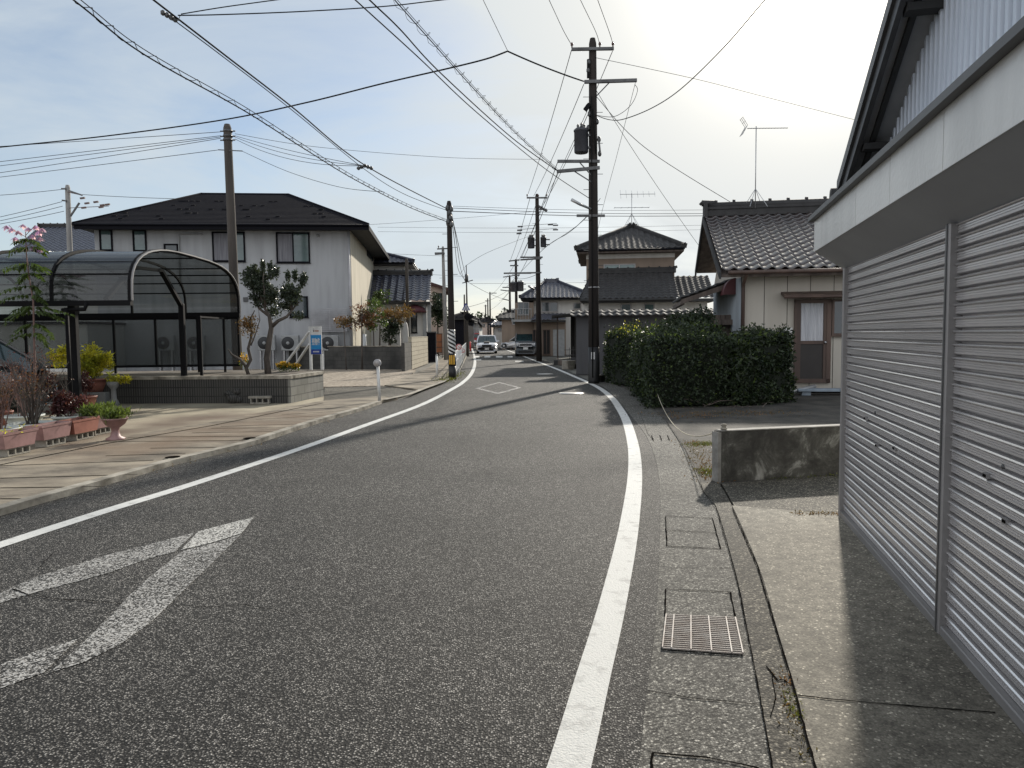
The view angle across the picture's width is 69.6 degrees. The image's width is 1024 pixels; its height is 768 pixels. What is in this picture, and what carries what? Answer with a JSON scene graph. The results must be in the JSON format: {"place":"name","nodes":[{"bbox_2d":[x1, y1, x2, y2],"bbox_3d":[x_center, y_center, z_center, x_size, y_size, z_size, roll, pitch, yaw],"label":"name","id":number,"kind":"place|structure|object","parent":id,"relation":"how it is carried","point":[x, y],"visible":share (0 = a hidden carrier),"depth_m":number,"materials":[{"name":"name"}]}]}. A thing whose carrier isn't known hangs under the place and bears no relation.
{"place":"outdoors","nodes":[
{"label":"outdoors","id":0,"kind":"place"},
{"bbox_2d":[0,445,30,456],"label":"hollow block","id":1,"kind":"object","parent":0,"point":[15,451],"depth_m":9.28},
{"bbox_2d":[0,424,38,449],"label":"planter box","id":2,"kind":"object","parent":1,"relation":"on","point":[15,438],"visible":1,"depth_m":9.31,"materials":[{"name":"plastic"}]},
{"bbox_2d":[35,436,65,446],"bbox_3d":[-6.353,0.791,10.135,0.160,0.100,0.390,0,4,4],"label":"hollow block","id":3,"kind":"object","parent":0,"point":[50,442],"depth_m":10.06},
{"bbox_2d":[25,421,71,439],"bbox_3d":[-6.355,0.641,10.125,0.242,0.200,0.630,0,4,4],"label":"planter box","id":4,"kind":"object","parent":3,"relation":"on","point":[51,430],"visible":0.87,"depth_m":10.06,"materials":[{"name":"plastic"}]},
{"bbox_2d":[11,223,97,321],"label":"tile roof house","id":5,"kind":"structure","parent":0,"point":[53,237],"depth_m":53.00,"materials":[{"name":"tile"}]},
{"bbox_2d":[66,431,93,440],"bbox_3d":[-6.298,0.750,10.735,0.160,0.100,0.390,0,4,4],"label":"hollow block","id":6,"kind":"object","parent":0,"point":[79,436],"depth_m":10.66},
{"bbox_2d":[59,416,99,433],"bbox_3d":[-6.300,0.601,10.725,0.242,0.200,0.630,0,4,4],"label":"planter box","id":7,"kind":"object","parent":6,"relation":"on","point":[80,425],"visible":0.8,"depth_m":10.69,"materials":[{"name":"ceramic"}]},
{"bbox_2d":[94,427,110,435],"bbox_3d":[-6.339,0.715,11.275,0.160,0.100,0.390,0,4,4],"label":"hollow block","id":8,"kind":"object","parent":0,"point":[100,431],"depth_m":11.30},
{"bbox_2d":[76,400,115,428],"bbox_3d":[-6.330,0.453,11.265,0.443,0.424,0.759,0,4,4],"label":"planter box","id":9,"kind":"object","parent":8,"relation":"on","point":[90,408],"visible":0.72,"depth_m":11.06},
{"bbox_2d":[0,396,323,459],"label":"driveway","id":10,"kind":"structure","parent":0,"point":[146,418],"depth_m":13.98,"materials":[{"name":"concrete"}]},
{"bbox_2d":[0,371,26,430],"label":"potted shrub","id":11,"kind":"object","parent":10,"relation":"on","point":[4,403],"visible":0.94,"depth_m":10.32,"materials":[{"name":"plant"}]},
{"bbox_2d":[0,339,48,407],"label":"carport car","id":12,"kind":"object","parent":10,"relation":"on","point":[5,353],"visible":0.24,"depth_m":15.04,"materials":[{"name":"grey glass"}]},
{"bbox_2d":[0,345,55,422],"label":"potted shrub","id":13,"kind":"object","parent":10,"relation":"on","point":[13,418],"visible":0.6,"depth_m":12.01,"materials":[{"name":"plant"}]},
{"bbox_2d":[0,353,73,427],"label":"plant pot","id":14,"kind":"object","parent":10,"relation":"on","point":[32,418],"visible":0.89,"depth_m":10.90,"materials":[{"name":"plant"}]},
{"bbox_2d":[25,371,67,413],"bbox_3d":[-9.205,0.147,14.454,0.886,0.869,0.876,-1,4,0],"label":"plant pot","id":15,"kind":"object","parent":10,"relation":"on","point":[50,403],"visible":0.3,"depth_m":14.39,"materials":[{"name":"plant"}]},
{"bbox_2d":[45,344,67,414],"bbox_3d":[-8.602,-0.097,14.142,0.664,1.384,0.547,-1,4,0],"label":"potted plant","id":16,"kind":"object","parent":10,"relation":"on","point":[61,356],"visible":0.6,"depth_m":14.06,"materials":[{"name":"plant"}]},
{"bbox_2d":[45,388,90,420],"bbox_3d":[-6.960,0.402,11.555,0.719,0.700,0.528,-1,4,0],"label":"plant pot","id":17,"kind":"object","parent":10,"relation":"on","point":[61,404],"visible":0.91,"depth_m":11.47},
{"bbox_2d":[81,370,97,406],"bbox_3d":[-8.718,0.134,14.993,0.697,0.811,0.473,2,5,33],"label":"plant pot","id":18,"kind":"object","parent":10,"relation":"on","point":[87,386],"visible":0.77,"depth_m":14.96,"materials":[{"name":"ceramic"}]},
{"bbox_2d":[80,341,114,403],"bbox_3d":[-9.388,-0.263,16.566,0.840,1.409,0.727,-4,5,-37],"label":"potted plant","id":19,"kind":"object","parent":10,"relation":"on","point":[93,362],"visible":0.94,"depth_m":16.45,"materials":[{"name":"plant"}]},
{"bbox_2d":[104,371,131,405],"bbox_3d":[-8.570,0.088,16.092,0.610,0.755,0.438,-1,4,0],"label":"stone urn","id":20,"kind":"object","parent":10,"relation":"on","point":[113,382],"visible":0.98,"depth_m":16.03,"materials":[{"name":"grey stone"}]},
{"bbox_2d":[0,249,240,413],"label":"carport","id":21,"kind":"object","parent":10,"relation":"on","point":[151,284],"visible":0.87,"depth_m":16.18,"materials":[{"name":"grey"}]},
{"bbox_2d":[224,388,241,402],"bbox_3d":[-6.177,0.272,16.363,0.414,0.371,0.296,-1,4,0],"label":"weathered stone","id":22,"kind":"object","parent":10,"relation":"on","point":[232,397],"visible":0.95,"depth_m":16.28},
{"bbox_2d":[0,396,397,503],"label":"pavement","id":23,"kind":"structure","parent":0,"point":[73,468],"depth_m":9.65,"materials":[{"name":"concrete"}]},
{"bbox_2d":[83,404,141,440],"bbox_3d":[-5.792,0.544,10.631,0.676,0.515,0.668,-1,4,0],"label":"stone urn","id":24,"kind":"object","parent":23,"relation":"on","point":[115,419],"visible":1,"depth_m":10.53,"materials":[{"name":"stone"}]},
{"bbox_2d":[0,346,659,767],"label":"road","id":25,"kind":"structure","parent":0,"point":[436,570],"depth_m":4.24,"materials":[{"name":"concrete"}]},
{"bbox_2d":[0,533,239,688],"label":"worn arrow marking","id":26,"kind":"object","parent":25,"relation":"on","point":[149,599],"visible":1,"depth_m":4.37,"materials":[{"name":"paint"}]},
{"bbox_2d":[0,401,381,515],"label":"kerb","id":27,"kind":"structure","parent":25,"relation":"on","point":[28,501],"depth_m":8.34,"materials":[{"name":"concrete"}]},
{"bbox_2d":[181,517,253,549],"bbox_3d":[-2.255,1.143,5.685,0.344,0.002,0.906,-1,4,-8],"label":"arrow tip marking","id":28,"kind":"object","parent":25,"relation":"on","point":[211,535],"visible":1,"depth_m":5.64,"materials":[{"name":"paint"}]},
{"bbox_2d":[0,348,641,767],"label":"edge line","id":29,"kind":"object","parent":25,"relation":"on","point":[576,740],"visible":0.9,"depth_m":4.03,"materials":[{"name":"paint"}]},
{"bbox_2d":[474,335,498,353],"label":"oncoming car","id":30,"kind":"object","parent":25,"relation":"on","point":[486,343],"visible":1,"depth_m":59.34,"materials":[{"name":"white metal"}]},
{"bbox_2d":[489,319,501,346],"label":"house","id":31,"kind":"structure","parent":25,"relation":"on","point":[496,324],"depth_m":87.80,"materials":[{"name":"white paint"}]},
{"bbox_2d":[495,310,514,348],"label":"house","id":32,"kind":"structure","parent":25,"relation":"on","point":[506,317],"depth_m":75.81,"materials":[{"name":"beige paint"}]},
{"bbox_2d":[512,333,535,355],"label":"parked van","id":33,"kind":"object","parent":25,"relation":"on","point":[525,343],"visible":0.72,"depth_m":50.74,"materials":[{"name":"grey metal"}]},
{"bbox_2d":[597,382,770,767],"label":"drain strip","id":34,"kind":"object","parent":25,"relation":"on","point":[727,730],"visible":0.81,"depth_m":3.41,"materials":[{"name":"concrete"}]},
{"bbox_2d":[642,419,758,767],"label":"drain lid joints","id":35,"kind":"object","parent":34,"relation":"on","point":[651,759],"visible":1,"depth_m":3.03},
{"bbox_2d":[662,613,743,653],"bbox_3d":[0.939,1.234,3.663,0.372,0.011,0.451,0,4,12],"label":"drain grate","id":36,"kind":"object","parent":34,"relation":"on","point":[718,634],"visible":1,"depth_m":3.63,"materials":[{"name":"metal"}]},
{"bbox_2d":[667,423,994,767],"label":"kerb joints","id":37,"kind":"object","parent":34,"relation":"on","point":[804,726],"visible":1,"depth_m":3.07,"materials":[{"name":"concrete"}]},
{"bbox_2d":[385,358,448,391],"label":"pavement","id":38,"kind":"structure","parent":0,"point":[417,380],"depth_m":24.52,"materials":[{"name":"concrete"}]},
{"bbox_2d":[435,246,447,359],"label":"utility pole","id":39,"kind":"object","parent":38,"relation":"on","point":[445,335],"visible":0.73,"depth_m":43.70,"materials":[{"name":"concrete"}]},
{"bbox_2d":[411,282,447,354],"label":"pink house","id":40,"kind":"structure","parent":0,"point":[437,288],"depth_m":57.70,"materials":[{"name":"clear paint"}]},
{"bbox_2d":[0,0,887,334],"label":"sky","id":41,"kind":"structure","parent":0,"point":[64,75],"materials":[{"name":"blue"}]},
{"bbox_2d":[324,355,615,399],"bbox_3d":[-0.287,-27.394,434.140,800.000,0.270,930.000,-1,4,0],"label":"ground","id":42,"kind":"structure","parent":0,"point":[550,359],"depth_m":40.06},
{"bbox_2d":[0,224,74,412],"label":"tall flowering plant","id":43,"kind":"object","parent":42,"relation":"on","point":[24,310],"visible":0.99,"depth_m":12.27,"materials":[{"name":"green plant"}]},
{"bbox_2d":[0,321,125,371],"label":"wall","id":44,"kind":"structure","parent":42,"relation":"on","point":[100,334],"depth_m":30.19,"materials":[{"name":"paint"}]},
{"bbox_2d":[61,185,109,251],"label":"utility pole","id":45,"kind":"object","parent":42,"relation":"on","point":[67,200],"visible":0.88,"depth_m":41.31,"materials":[{"name":"concrete"}]},
{"bbox_2d":[157,335,175,370],"bbox_3d":[-15.630,-1.384,33.309,0.750,1.639,0.350,-1,4,-5],"label":"air conditioner","id":46,"kind":"object","parent":42,"relation":"on","point":[166,342],"visible":0.86,"depth_m":33.16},
{"bbox_2d":[38,370,324,403],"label":"planter wall","id":47,"kind":"structure","parent":42,"relation":"on","point":[156,387],"depth_m":16.46,"materials":[{"name":"concrete"}]},
{"bbox_2d":[228,310,259,374],"bbox_3d":[-6.344,-0.965,17.510,0.589,1.588,0.615,3,5,43],"label":"crooked shrub","id":48,"kind":"object","parent":47,"relation":"on","point":[249,324],"visible":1,"depth_m":17.47,"materials":[{"name":"brown plant"}]},
{"bbox_2d":[238,259,308,373],"bbox_3d":[-5.661,-1.603,17.690,1.641,2.840,1.010,-1,4,0],"label":"camellia tree","id":49,"kind":"object","parent":47,"relation":"in","point":[267,294],"visible":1,"depth_m":17.58,"materials":[{"name":"green plant"}]},
{"bbox_2d":[283,326,323,369],"bbox_3d":[-5.679,-0.973,19.936,1.613,1.153,0.302,3,5,42],"label":"sale sign","id":50,"kind":"object","parent":47,"relation":"on","point":[314,344],"visible":0.99,"depth_m":19.48,"materials":[{"name":"white paint"}]},
{"bbox_2d":[71,193,389,370],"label":"grey house","id":51,"kind":"structure","parent":42,"relation":"on","point":[333,254],"depth_m":34.02,"materials":[{"name":"paint"}]},
{"bbox_2d":[99,230,112,250],"bbox_3d":[-18.296,-6.476,33.160,0.622,1.000,0.085,-1,4,-5],"label":"window","id":52,"kind":"structure","parent":51,"relation":"in","point":[105,236],"depth_m":33.17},
{"bbox_2d":[132,230,146,250],"bbox_3d":[-16.847,-6.474,33.299,0.657,1.004,0.085,-1,4,-5],"label":"window","id":53,"kind":"structure","parent":51,"relation":"in","point":[139,237],"depth_m":33.31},
{"bbox_2d":[212,232,245,261],"bbox_3d":[-12.971,-6.270,33.691,1.518,1.393,0.085,-1,4,-5],"label":"window","id":54,"kind":"structure","parent":51,"relation":"in","point":[219,239],"depth_m":33.69,"materials":[{"name":"glass"}]},
{"bbox_2d":[276,232,310,263],"bbox_3d":[-10.107,-6.278,33.969,1.578,1.434,0.085,-1,4,-5],"label":"window","id":55,"kind":"structure","parent":51,"relation":"in","point":[291,247],"depth_m":33.97,"materials":[{"name":"glass"}]},
{"bbox_2d":[289,296,308,317],"bbox_3d":[-9.896,-3.565,34.167,0.904,1.012,0.085,-1,4,-5],"label":"window","id":56,"kind":"structure","parent":51,"relation":"in","point":[303,306],"depth_m":34.19,"materials":[{"name":"grey glass"}]},
{"bbox_2d":[281,335,299,368],"bbox_3d":[-10.169,-1.448,33.835,0.781,1.581,0.350,-1,4,-5],"label":"air conditioner","id":57,"kind":"object","parent":42,"relation":"on","point":[290,342],"visible":0.94,"depth_m":33.66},
{"bbox_2d":[192,369,415,388],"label":"gravel lot","id":58,"kind":"structure","parent":42,"relation":"on","point":[349,377],"depth_m":26.99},
{"bbox_2d":[187,335,206,370],"bbox_3d":[-14.302,-1.400,33.437,0.758,1.625,0.350,-1,4,-5],"label":"air conditioner","id":59,"kind":"object","parent":58,"relation":"on","point":[191,343],"visible":0.85,"depth_m":33.28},
{"bbox_2d":[218,123,242,369],"bbox_3d":[-10.060,-4.715,26.738,0.872,9.250,0.350,-1,4,0],"label":"utility pole","id":60,"kind":"object","parent":58,"relation":"on","point":[227,139],"visible":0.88,"depth_m":26.55,"materials":[{"name":"concrete"}]},
{"bbox_2d":[257,335,276,369],"bbox_3d":[-11.219,-1.436,33.734,0.775,1.592,0.350,-1,4,-5],"label":"air conditioner","id":61,"kind":"object","parent":58,"relation":"on","point":[261,340],"visible":0.8,"depth_m":33.59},
{"bbox_2d":[334,315,355,369],"bbox_3d":[-7.369,-1.831,32.432,1.021,2.475,0.848,-1,4,0],"label":"garden tree","id":62,"kind":"object","parent":58,"relation":"on","point":[344,321],"visible":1,"depth_m":32.35,"materials":[{"name":"brown plant"}]},
{"bbox_2d":[322,335,338,368],"bbox_3d":[-8.396,-1.468,34.006,0.791,1.563,0.350,-1,4,-5],"label":"air conditioner","id":63,"kind":"object","parent":42,"relation":"on","point":[330,340],"visible":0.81,"depth_m":33.83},
{"bbox_2d":[289,345,401,368],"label":"block wall","id":64,"kind":"structure","parent":42,"relation":"on","point":[388,357],"depth_m":33.59,"materials":[{"name":"concrete"}]},
{"bbox_2d":[347,302,376,368],"bbox_3d":[-6.680,-2.166,33.055,1.414,3.047,1.126,-1,4,0],"label":"garden tree","id":65,"kind":"object","parent":42,"relation":"on","point":[366,321],"visible":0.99,"depth_m":32.91,"materials":[{"name":"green plant"}]},
{"bbox_2d":[324,386,418,399],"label":"side lane","id":66,"kind":"structure","parent":42,"relation":"on","point":[331,393],"depth_m":19.55,"materials":[{"name":"concrete"}]},
{"bbox_2d":[356,296,387,345],"bbox_3d":[-6.359,-2.343,33.500,1.352,3.333,1.267,-3,5,-33],"label":"garden tree","id":67,"kind":"object","parent":42,"relation":"on","point":[374,302],"visible":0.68,"depth_m":33.46,"materials":[{"name":"green plant"}]},
{"bbox_2d":[372,289,392,345],"bbox_3d":[-7.083,-3.121,39.850,0.923,4.053,1.220,2,5,38],"label":"garden tree","id":68,"kind":"object","parent":42,"relation":"on","point":[380,293],"visible":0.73,"depth_m":39.70,"materials":[{"name":"green plant"}]},
{"bbox_2d":[377,317,403,345],"bbox_3d":[-5.864,-2.017,35.353,1.054,2.427,1.238,3,5,43],"label":"garden tree","id":69,"kind":"object","parent":42,"relation":"on","point":[392,328],"visible":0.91,"depth_m":35.25,"materials":[{"name":"green plant"}]},
{"bbox_2d":[375,303,415,345],"bbox_3d":[-5.710,-2.401,35.938,2.147,3.120,1.686,-1,4,0],"label":"garden tree","id":70,"kind":"object","parent":42,"relation":"on","point":[401,314],"visible":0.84,"depth_m":35.78,"materials":[{"name":"brown plant"}]},
{"bbox_2d":[370,252,433,345],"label":"two storey house","id":71,"kind":"structure","parent":42,"relation":"on","point":[388,274],"depth_m":44.05,"materials":[{"name":"tile"}]},
{"bbox_2d":[405,258,409,336],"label":"short pole","id":72,"kind":"object","parent":42,"relation":"on","point":[406,283],"visible":0.6,"depth_m":42.65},
{"bbox_2d":[401,336,427,370],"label":"block wall","id":73,"kind":"structure","parent":42,"relation":"on","point":[414,352],"depth_m":33.64,"materials":[{"name":"concrete"}]},
{"bbox_2d":[426,331,436,361],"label":"gate pillar","id":74,"kind":"structure","parent":42,"relation":"on","point":[432,347],"depth_m":41.49,"materials":[{"name":"stone"}]},
{"bbox_2d":[430,292,447,357],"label":"garden tree","id":75,"kind":"object","parent":42,"relation":"on","point":[436,310],"visible":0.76,"depth_m":49.51,"materials":[{"name":"green plant"}]},
{"bbox_2d":[444,201,457,379],"bbox_3d":[-2.074,-3.091,24.851,0.379,6.091,0.357,3,5,43],"label":"striped pole","id":76,"kind":"object","parent":42,"relation":"on","point":[451,331],"visible":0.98,"depth_m":24.79,"materials":[{"name":"concrete"}]},
{"bbox_2d":[73,0,445,221],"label":"overhead cable","id":77,"kind":"object","parent":76,"relation":"attached to","point":[121,39],"visible":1,"depth_m":11.68,"materials":[{"name":"rubber"}]},
{"bbox_2d":[153,0,444,207],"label":"overhead cable","id":78,"kind":"object","parent":76,"relation":"attached to","point":[190,28],"visible":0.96,"depth_m":13.18,"materials":[{"name":"rubber"}]},
{"bbox_2d":[160,10,179,22],"bbox_3d":[-5.044,-5.435,10.886,0.274,0.145,0.118,-2,4,-16],"label":"cable clamp","id":79,"kind":"object","parent":78,"relation":"attached to","point":[167,15],"visible":1,"depth_m":10.85,"materials":[{"name":"metal"}]},
{"bbox_2d":[178,0,441,15],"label":"overhead cable","id":80,"kind":"object","parent":79,"relation":"attached to","point":[308,10],"visible":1,"depth_m":11.59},
{"bbox_2d":[176,22,446,210],"bbox_3d":[-3.819,-5.613,17.751,0.625,0.605,14.025,0,4,11],"label":"overhead cable","id":81,"kind":"object","parent":76,"relation":"attached to","point":[289,108],"visible":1,"depth_m":13.77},
{"bbox_2d":[454,311,478,349],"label":"house","id":82,"kind":"structure","parent":42,"relation":"on","point":[459,328],"depth_m":77.88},
{"bbox_2d":[462,265,472,356],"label":"utility pole","id":83,"kind":"object","parent":42,"relation":"on","point":[467,316],"visible":0.98,"depth_m":51.64,"materials":[{"name":"concrete"}]},
{"bbox_2d":[509,259,525,302],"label":"utility pole","id":84,"kind":"object","parent":42,"relation":"on","point":[517,286],"visible":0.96,"depth_m":61.38,"materials":[{"name":"concrete"}]},
{"bbox_2d":[504,194,557,361],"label":"utility pole","id":85,"kind":"object","parent":42,"relation":"on","point":[538,240],"visible":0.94,"depth_m":40.51,"materials":[{"name":"concrete"}]},
{"bbox_2d":[511,278,583,355],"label":"white tile house","id":86,"kind":"structure","parent":42,"relation":"on","point":[558,296],"depth_m":51.40,"materials":[{"name":"paint"}]},
{"bbox_2d":[552,313,575,359],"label":"open shack","id":87,"kind":"structure","parent":42,"relation":"on","point":[573,336],"depth_m":47.13,"materials":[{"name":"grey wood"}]},
{"bbox_2d":[557,37,636,383],"bbox_3d":[2.508,-5.043,21.925,2.330,10.283,0.733,-1,4,-13],"label":"utility pole","id":88,"kind":"object","parent":42,"relation":"on","point":[581,136],"visible":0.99,"depth_m":21.82,"materials":[{"name":"concrete"}]},
{"bbox_2d":[0,51,583,147],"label":"overhead cable","id":89,"kind":"object","parent":88,"relation":"attached to","point":[308,101],"visible":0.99,"depth_m":22.14,"materials":[{"name":"rubber"}]},
{"bbox_2d":[369,0,556,170],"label":"overhead cable","id":90,"kind":"object","parent":88,"relation":"attached to","point":[378,8],"visible":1,"depth_m":15.12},
{"bbox_2d":[355,0,589,198],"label":"overhead cable","id":91,"kind":"object","parent":88,"relation":"attached to","point":[454,91],"visible":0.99,"depth_m":15.02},
{"bbox_2d":[393,0,557,169],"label":"overhead cable","id":92,"kind":"object","parent":88,"relation":"attached to","point":[476,90],"visible":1,"depth_m":15.26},
{"bbox_2d":[596,0,764,120],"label":"overhead cable","id":93,"kind":"object","parent":88,"relation":"attached to","point":[697,73],"visible":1,"depth_m":16.32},
{"bbox_2d":[570,308,712,374],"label":"garden wall","id":94,"kind":"structure","parent":42,"relation":"on","point":[614,319],"depth_m":27.13,"materials":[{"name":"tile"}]},
{"bbox_2d":[618,383,839,486],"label":"yard","id":95,"kind":"structure","parent":42,"relation":"on","point":[823,408],"depth_m":12.92,"materials":[{"name":"concrete"}]},
{"bbox_2d":[602,318,658,386],"bbox_3d":[3.636,-0.961,22.011,1.782,2.068,3.683,-1,4,0],"label":"hedge","id":96,"kind":"object","parent":95,"relation":"on","point":[618,340],"visible":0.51,"depth_m":21.36,"materials":[{"name":"green plant"}]},
{"bbox_2d":[626,316,741,408],"bbox_3d":[3.679,-0.582,17.137,2.268,1.973,5.688,-1,4,0],"label":"hedge","id":97,"kind":"object","parent":95,"relation":"on","point":[679,364],"visible":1,"depth_m":14.84,"materials":[{"name":"green plant"}]},
{"bbox_2d":[658,304,721,332],"bbox_3d":[4.395,-0.878,18.242,1.617,2.246,1.229,-2,4,-18],"label":"camellia bush","id":98,"kind":"object","parent":95,"relation":"on","point":[691,316],"visible":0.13,"depth_m":17.98,"materials":[{"name":"green plant"}]},
{"bbox_2d":[671,439,735,482],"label":"weeds","id":99,"kind":"object","parent":95,"relation":"on","point":[702,475],"visible":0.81,"depth_m":8.67,"materials":[{"name":"green plant"}]},
{"bbox_2d":[727,322,797,405],"bbox_3d":[5.269,-0.422,15.701,2.602,1.817,1.404,-3,4,-27],"label":"hedge","id":100,"kind":"object","parent":95,"relation":"on","point":[763,356],"visible":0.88,"depth_m":15.15,"materials":[{"name":"green plant"}]},
{"bbox_2d":[712,424,839,482],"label":"wall","id":101,"kind":"structure","parent":95,"relation":"on","point":[754,453],"depth_m":7.47,"materials":[{"name":"concrete"}]},
{"bbox_2d":[797,388,840,394],"bbox_3d":[8.006,0.188,17.195,2.600,0.160,0.350,0,4,9],"label":"step plank","id":102,"kind":"object","parent":95,"relation":"on","point":[807,391],"visible":0.27,"depth_m":17.19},
{"bbox_2d":[672,196,842,392],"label":"tile roof house","id":103,"kind":"structure","parent":42,"relation":"on","point":[769,266],"depth_m":17.94,"materials":[{"name":"tile"}]},
{"bbox_2d":[740,117,784,207],"bbox_3d":[7.171,-6.276,20.915,1.327,2.527,0.564,-1,4,0],"label":"roof antenna","id":104,"kind":"object","parent":103,"relation":"on","point":[755,190],"visible":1,"depth_m":20.91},
{"bbox_2d":[793,299,831,382],"bbox_3d":[7.247,-1.034,17.758,0.842,2.018,0.130,0,4,9],"label":"door","id":105,"kind":"structure","parent":103,"relation":"in","point":[812,318],"depth_m":17.77,"materials":[{"name":"brown wood"}]},
{"bbox_2d":[831,299,841,336],"bbox_3d":[8.229,-1.582,17.589,1.160,0.891,0.085,0,4,9],"label":"window","id":106,"kind":"structure","parent":103,"relation":"in","point":[836,329],"depth_m":17.66,"materials":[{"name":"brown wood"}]},
{"bbox_2d":[701,483,816,767],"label":"kerb strip","id":107,"kind":"object","parent":42,"relation":"on","point":[765,644],"visible":0.82,"depth_m":3.44,"materials":[{"name":"concrete"}]},
{"bbox_2d":[722,475,838,513],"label":"side ramp","id":108,"kind":"structure","parent":42,"relation":"on","point":[816,494],"depth_m":6.78,"materials":[{"name":"concrete"}]},
{"bbox_2d":[732,505,1023,767],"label":"apron","id":109,"kind":"object","parent":42,"relation":"on","point":[852,622],"visible":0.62,"depth_m":3.29,"materials":[{"name":"concrete"}]},
{"bbox_2d":[808,0,1023,733],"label":"garage","id":110,"kind":"structure","parent":42,"relation":"on","point":[917,217],"depth_m":3.54,"materials":[{"name":"metal"}]},
{"bbox_2d":[574,222,712,315],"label":"two storey house","id":111,"kind":"structure","parent":0,"point":[637,270],"depth_m":35.86,"materials":[{"name":"tile"}]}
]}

